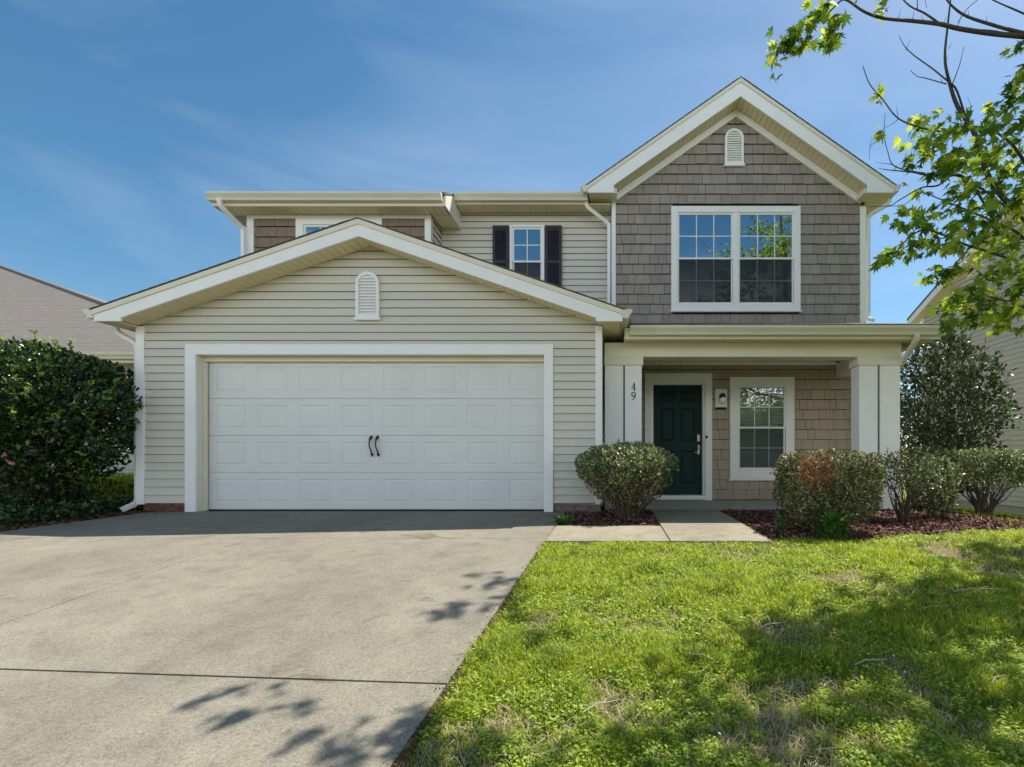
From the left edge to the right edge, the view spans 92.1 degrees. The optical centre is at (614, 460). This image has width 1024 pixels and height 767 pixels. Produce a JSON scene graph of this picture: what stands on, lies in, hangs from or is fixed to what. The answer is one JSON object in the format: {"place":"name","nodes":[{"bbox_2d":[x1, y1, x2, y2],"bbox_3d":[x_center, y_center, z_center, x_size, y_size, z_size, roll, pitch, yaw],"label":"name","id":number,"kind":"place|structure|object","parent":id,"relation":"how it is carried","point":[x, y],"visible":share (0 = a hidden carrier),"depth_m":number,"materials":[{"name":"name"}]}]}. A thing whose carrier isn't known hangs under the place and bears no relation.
{"place":"outdoors","nodes":[
{"label":"outdoors","id":0,"kind":"place"},
{"bbox_2d":[0,511,565,766],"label":"driveway","id":1,"kind":"structure","parent":0,"point":[246,639],"depth_m":2.71,"materials":[{"name":"concrete"}]},
{"bbox_2d":[383,541,547,766],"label":"edge debris","id":2,"kind":"object","parent":1,"relation":"on","point":[419,728],"visible":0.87,"depth_m":2.02,"materials":[{"name":"brown plant"}]},
{"bbox_2d":[0,0,1023,461],"label":"sky","id":3,"kind":"structure","parent":0,"point":[118,118],"materials":[{"name":"blue"}]},
{"bbox_2d":[9,462,1023,766],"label":"ground","id":4,"kind":"structure","parent":0,"point":[773,754],"depth_m":2.00,"materials":[{"name":"plant"}]},
{"bbox_2d":[0,265,135,473],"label":"neighbouring house","id":5,"kind":"structure","parent":4,"relation":"on","point":[45,309],"depth_m":11.99,"materials":[{"name":"beige"}]},
{"bbox_2d":[118,401,133,451],"bbox_3d":[-10.050,-0.880,10.322,1.100,1.400,0.075,0,0,0],"label":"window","id":6,"kind":"structure","parent":5,"relation":"in","point":[125,401],"depth_m":10.29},
{"bbox_2d":[0,329,142,506],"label":"camellia shrub","id":7,"kind":"object","parent":4,"relation":"on","point":[60,431],"visible":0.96,"depth_m":6.29,"materials":[{"name":"green plant"}]},
{"bbox_2d":[0,475,143,527],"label":"ground cover","id":8,"kind":"object","parent":4,"relation":"on","point":[11,511],"visible":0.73,"depth_m":6.25,"materials":[{"name":"green plant"}]},
{"bbox_2d":[0,477,153,531],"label":"leaf litter","id":9,"kind":"object","parent":4,"relation":"on","point":[62,521],"visible":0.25,"depth_m":6.38,"materials":[{"name":"brown plant"}]},
{"bbox_2d":[46,472,138,507],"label":"neighbour grass","id":10,"kind":"structure","parent":4,"relation":"on","point":[128,477],"depth_m":7.89,"materials":[{"name":"green plant"}]},
{"bbox_2d":[83,76,945,513],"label":"house","id":11,"kind":"structure","parent":4,"relation":"on","point":[413,352],"depth_m":6.97,"materials":[{"name":"beige plastic"}]},
{"bbox_2d":[296,216,382,236],"bbox_3d":[-4.790,-3.715,8.431,1.500,1.070,0.053,0,0,0],"label":"window","id":12,"kind":"structure","parent":11,"relation":"in","point":[304,224],"depth_m":8.41,"materials":[{"name":"white glass"}]},
{"bbox_2d":[209,362,543,510],"bbox_3d":[-3.410,-0.358,6.961,4.890,2.165,0.108,0,0,0],"label":"garage door","id":13,"kind":"structure","parent":11,"relation":"in","point":[284,436],"depth_m":6.96,"materials":[{"name":"white metal"}]},
{"bbox_2d":[510,225,544,280],"bbox_3d":[-1.605,-3.655,8.982,0.680,1.370,0.195,0,0,0],"label":"window","id":14,"kind":"structure","parent":11,"relation":"in","point":[527,242],"depth_m":8.94,"materials":[{"name":"clear glass"}]},
{"bbox_2d":[653,385,701,494],"bbox_3d":[1.155,-0.369,8.815,0.886,1.998,0.121,0,0,0],"label":"front door","id":15,"kind":"structure","parent":11,"relation":"in","point":[677,409],"depth_m":8.83,"materials":[{"name":"metal"}]},
{"bbox_2d":[670,206,801,312],"bbox_3d":[2.195,-3.625,8.732,2.370,1.910,0.097,0,0,0],"label":"window","id":16,"kind":"structure","parent":11,"relation":"in","point":[725,259],"depth_m":8.74,"materials":[{"name":"clear glass"}]},
{"bbox_2d":[729,377,794,480],"bbox_3d":[2.670,-0.568,8.750,1.200,1.865,0.133,0,0,0],"label":"window","id":17,"kind":"structure","parent":11,"relation":"in","point":[739,471],"depth_m":8.73,"materials":[{"name":"clear glass"}]},
{"bbox_2d":[583,699,619,712],"bbox_3d":[-0.051,1.010,2.001,0.179,0.018,0.030,0,0,-42],"label":"fallen twig","id":18,"kind":"object","parent":4,"relation":"on","point":[599,703],"visible":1,"depth_m":1.99,"materials":[{"name":"beige wood"}]},
{"bbox_2d":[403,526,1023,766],"bbox_3d":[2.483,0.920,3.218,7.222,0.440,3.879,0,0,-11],"label":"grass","id":19,"kind":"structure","parent":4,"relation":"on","point":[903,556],"depth_m":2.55,"materials":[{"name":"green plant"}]},
{"bbox_2d":[708,726,718,732],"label":"dead leaf","id":20,"kind":"object","parent":19,"relation":"on","point":[711,728],"visible":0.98,"depth_m":1.86,"materials":[{"name":"plant"}]},
{"bbox_2d":[416,527,1023,766],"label":"clover","id":21,"kind":"object","parent":19,"relation":"on","point":[894,745],"depth_m":2.26,"materials":[{"name":"green plant"}]},
{"bbox_2d":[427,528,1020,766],"bbox_3d":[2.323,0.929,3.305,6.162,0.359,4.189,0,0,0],"label":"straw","id":22,"kind":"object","parent":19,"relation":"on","point":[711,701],"visible":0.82,"depth_m":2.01,"materials":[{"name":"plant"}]},
{"bbox_2d":[854,659,885,664],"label":"fallen twig","id":23,"kind":"object","parent":19,"relation":"on","point":[868,659],"visible":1,"depth_m":2.35,"materials":[{"name":"wood"}]},
{"bbox_2d":[953,586,1000,590],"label":"fallen twig","id":24,"kind":"object","parent":19,"relation":"on","point":[977,588],"visible":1,"depth_m":3.30,"materials":[{"name":"grey wood"}]},
{"bbox_2d":[758,620,784,629],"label":"fallen twig","id":25,"kind":"object","parent":4,"relation":"on","point":[770,623],"visible":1,"depth_m":2.75,"materials":[{"name":"wood"}]},
{"bbox_2d":[555,504,1023,542],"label":"mulch","id":26,"kind":"object","parent":4,"relation":"on","point":[955,524],"visible":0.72,"depth_m":5.74,"materials":[{"name":"brown wood"}]},
{"bbox_2d":[550,512,573,525],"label":"leafy plant","id":27,"kind":"object","parent":26,"relation":"on","point":[561,519],"visible":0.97,"depth_m":5.61,"materials":[{"name":"green plant"}]},
{"bbox_2d":[574,438,678,519],"bbox_3d":[0.164,0.252,6.274,1.388,1.087,1.336,0,0,0],"label":"boxwood bush","id":28,"kind":"object","parent":26,"relation":"on","point":[625,494],"visible":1,"depth_m":6.01,"materials":[{"name":"green plant"}]},
{"bbox_2d":[773,511,789,533],"bbox_3d":[1.727,0.659,5.007,0.178,0.264,0.171,0,0,19],"label":"leafy plant","id":29,"kind":"object","parent":26,"relation":"on","point":[778,515],"visible":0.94,"depth_m":5.00,"materials":[{"name":"green plant"}]},
{"bbox_2d":[769,448,887,533],"bbox_3d":[2.302,0.342,5.250,1.093,0.950,1.107,0,0,0],"label":"boxwood bush","id":30,"kind":"object","parent":26,"relation":"on","point":[820,491],"visible":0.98,"depth_m":4.93,"materials":[{"name":"green plant"}]},
{"bbox_2d":[810,509,854,539],"bbox_3d":[2.135,0.635,4.721,0.407,0.312,0.395,0,0,0],"label":"leafy plant","id":31,"kind":"object","parent":26,"relation":"on","point":[832,526],"visible":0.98,"depth_m":4.68,"materials":[{"name":"green plant"}]},
{"bbox_2d":[874,446,940,520],"bbox_3d":[3.602,0.325,6.061,0.756,1.016,0.739,0,0,0],"label":"open shrub","id":32,"kind":"object","parent":26,"relation":"on","point":[911,459],"visible":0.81,"depth_m":5.97,"materials":[{"name":"green plant"}]},
{"bbox_2d":[902,444,965,508],"bbox_3d":[4.861,0.312,7.391,0.833,1.125,0.827,0,0,-34],"label":"open shrub","id":33,"kind":"object","parent":26,"relation":"on","point":[943,452],"visible":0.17,"depth_m":7.29,"materials":[{"name":"green plant"}]},
{"bbox_2d":[912,452,966,517],"bbox_3d":[4.201,0.363,6.287,0.600,0.960,0.577,0,0,-35],"label":"open shrub","id":34,"kind":"object","parent":26,"relation":"on","point":[940,509],"visible":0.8,"depth_m":6.23,"materials":[{"name":"green plant"}]},
{"bbox_2d":[940,444,1023,513],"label":"boxwood bush","id":35,"kind":"object","parent":26,"relation":"on","point":[978,467],"visible":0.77,"depth_m":6.84,"materials":[{"name":"green plant"}]},
{"bbox_2d":[764,0,1023,337],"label":"maple tree","id":36,"kind":"object","parent":4,"relation":"on","point":[954,161],"visible":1,"depth_m":3.84,"materials":[{"name":"green plant"}]},
{"bbox_2d":[900,317,1022,508],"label":"holly shrub","id":37,"kind":"object","parent":4,"relation":"on","point":[929,431],"visible":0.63,"depth_m":8.12,"materials":[{"name":"green plant"}]},
{"bbox_2d":[907,186,1023,514],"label":"neighbouring house","id":38,"kind":"structure","parent":4,"relation":"on","point":[1011,344],"depth_m":12.58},
{"bbox_2d":[545,509,772,544],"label":"path","id":39,"kind":"structure","parent":0,"point":[711,526],"depth_m":5.08,"materials":[{"name":"concrete"}]},
{"bbox_2d":[900,499,1023,524],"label":"side grass","id":40,"kind":"structure","parent":0,"point":[972,510],"depth_m":8.32,"materials":[{"name":"green plant"}]}
]}

